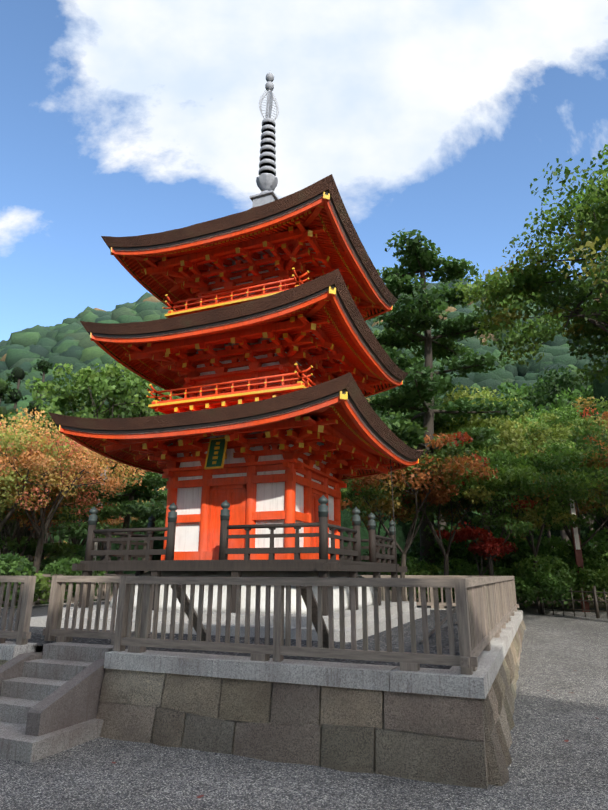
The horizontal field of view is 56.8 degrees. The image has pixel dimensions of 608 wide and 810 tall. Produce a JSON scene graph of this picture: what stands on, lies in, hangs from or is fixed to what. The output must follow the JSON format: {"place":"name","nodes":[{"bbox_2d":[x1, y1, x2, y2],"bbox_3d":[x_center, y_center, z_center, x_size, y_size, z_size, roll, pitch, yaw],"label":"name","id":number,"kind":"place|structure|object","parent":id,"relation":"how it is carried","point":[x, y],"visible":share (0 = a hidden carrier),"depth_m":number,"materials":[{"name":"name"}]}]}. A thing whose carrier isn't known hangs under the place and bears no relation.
{"place":"outdoors","nodes":[
{"label":"outdoors","id":0,"kind":"place"},
{"bbox_2d":[0,359,48,559],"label":"forest edge crowns","id":1,"kind":"object","parent":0,"point":[19,372],"visible":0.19,"depth_m":62.12,"materials":[{"name":"green plant"}]},
{"bbox_2d":[0,605,607,809],"bbox_3d":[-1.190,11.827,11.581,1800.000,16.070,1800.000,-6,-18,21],"label":"ground","id":2,"kind":"structure","parent":0,"point":[549,767],"depth_m":6.02,"materials":[{"name":"grey gravel"}]},
{"bbox_2d":[0,642,129,762],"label":"front steps","id":3,"kind":"structure","parent":2,"relation":"on","point":[50,693],"depth_m":7.33,"materials":[{"name":"stone"}]},
{"bbox_2d":[0,619,525,788],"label":"platform wall","id":4,"kind":"structure","parent":2,"relation":"on","point":[457,741],"depth_m":6.45,"materials":[{"name":"grey stone"}]},
{"bbox_2d":[0,601,459,668],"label":"platform gravel","id":5,"kind":"structure","parent":4,"relation":"on","point":[37,636],"depth_m":9.25,"materials":[{"name":"grey gravel"}]},
{"bbox_2d":[30,571,429,641],"bbox_3d":[-1.164,4.642,13.730,7.100,1.270,7.100,-6,-18,21],"label":"pagoda base","id":6,"kind":"object","parent":5,"relation":"on","point":[38,621],"visible":0.29,"depth_m":11.22,"materials":[{"name":"white paint"}]},
{"bbox_2d":[72,495,406,615],"bbox_3d":[-1.161,3.803,13.981,6.240,2.180,6.240,-6,-18,21],"label":"wooden veranda","id":7,"kind":"object","parent":6,"relation":"on","point":[323,565],"visible":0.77,"depth_m":11.71,"materials":[{"name":"grey wood"}]},
{"bbox_2d":[48,174,423,559],"bbox_3d":[-1.145,-0.961,15.406,7.300,10.166,7.300,-6,-18,21],"label":"pagoda","id":8,"kind":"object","parent":5,"relation":"on","point":[259,350],"visible":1,"depth_m":13.33,"materials":[{"name":"red wood"}]},
{"bbox_2d":[250,73,278,207],"bbox_3d":[-1.119,-8.364,17.621,0.760,5.420,0.760,-6,-18,21],"label":"pagoda finial","id":9,"kind":"object","parent":8,"relation":"attached to","point":[267,181],"visible":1,"depth_m":17.25,"materials":[{"name":"grey metal"}]},
{"bbox_2d":[390,459,396,576],"bbox_3d":[2.216,3.208,13.749,0.073,3.850,0.042,-6,-18,21],"label":"pagoda cable","id":10,"kind":"object","parent":8,"relation":"hanging from","point":[393,518],"visible":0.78,"depth_m":13.86,"materials":[{"name":"black metal"}]},
{"bbox_2d":[0,574,518,674],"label":"platform fence","id":11,"kind":"object","parent":4,"relation":"on","point":[486,607],"visible":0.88,"depth_m":7.46,"materials":[{"name":"grey wood"}]},
{"bbox_2d":[0,601,522,698],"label":"stone coping","id":12,"kind":"object","parent":4,"relation":"on","point":[455,682],"visible":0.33,"depth_m":6.80,"materials":[{"name":"grey stone"}]},
{"bbox_2d":[0,358,607,542],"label":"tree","id":13,"kind":"object","parent":2,"relation":"on","point":[106,380],"visible":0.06,"depth_m":49.53,"materials":[{"name":"green plant"}]},
{"bbox_2d":[0,211,607,613],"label":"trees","id":14,"kind":"object","parent":2,"relation":"on","point":[41,530],"visible":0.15,"depth_m":22.56,"materials":[{"name":"green plant"}]},
{"bbox_2d":[0,407,164,607],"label":"tree foliage","id":15,"kind":"object","parent":14,"relation":"attached to","point":[43,453],"visible":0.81,"depth_m":20.75,"materials":[{"name":"orange plant"}]},
{"bbox_2d":[0,461,167,571],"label":"trees","id":16,"kind":"object","parent":14,"relation":"attached to","point":[140,509],"visible":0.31,"depth_m":26.25,"materials":[{"name":"green plant"}]},
{"bbox_2d":[344,228,534,482],"bbox_3d":[5.726,-1.740,25.715,8.628,11.571,9.079,-6,-18,21],"label":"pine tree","id":17,"kind":"object","parent":14,"relation":"attached to","point":[404,427],"visible":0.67,"depth_m":25.16,"materials":[{"name":"green plant"}]},
{"bbox_2d":[340,385,607,560],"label":"tree foliage","id":18,"kind":"object","parent":14,"relation":"attached to","point":[534,468],"visible":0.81,"depth_m":19.45,"materials":[{"name":"green plant"}]},
{"bbox_2d":[454,144,607,382],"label":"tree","id":19,"kind":"object","parent":14,"relation":"attached to","point":[504,291],"visible":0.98,"depth_m":14.53,"materials":[{"name":"green plant"}]},
{"bbox_2d":[112,670,576,797],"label":"fallen leaves","id":20,"kind":"object","parent":2,"relation":"on","point":[199,796],"visible":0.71,"depth_m":6.90,"materials":[{"name":"brown plant"}]},
{"bbox_2d":[381,587,607,608],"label":"verge","id":21,"kind":"structure","parent":2,"relation":"on","point":[591,605],"depth_m":23.06,"materials":[{"name":"green plant"}]},
{"bbox_2d":[360,525,607,609],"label":"hedge foliage","id":22,"kind":"object","parent":21,"relation":"on","point":[556,573],"visible":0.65,"depth_m":20.72,"materials":[{"name":"green plant"}]},
{"bbox_2d":[539,586,607,618],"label":"bamboo fence","id":23,"kind":"object","parent":2,"relation":"on","point":[596,601],"visible":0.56,"depth_m":18.64,"materials":[{"name":"brown wood"}]},
{"bbox_2d":[568,491,589,611],"bbox_3d":[10.043,5.264,20.654,0.240,4.380,0.106,0,-17,2],"label":"sign post","id":24,"kind":"object","parent":2,"relation":"on","point":[577,548],"visible":0.48,"depth_m":20.60,"materials":[{"name":"wood"}]},
{"bbox_2d":[0,0,607,341],"label":"sky","id":25,"kind":"structure","parent":0,"point":[438,119],"materials":[{"name":"blue"}]},
{"bbox_3d":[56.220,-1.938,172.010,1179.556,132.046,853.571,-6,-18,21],"label":"hill terrain","id":26,"kind":"structure","parent":0,"visible":0},
{"bbox_2d":[0,267,607,604],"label":"hill forest crowns","id":27,"kind":"object","parent":26,"relation":"on","point":[68,340],"visible":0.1,"depth_m":174.36,"materials":[{"name":"green plant"}]}
]}

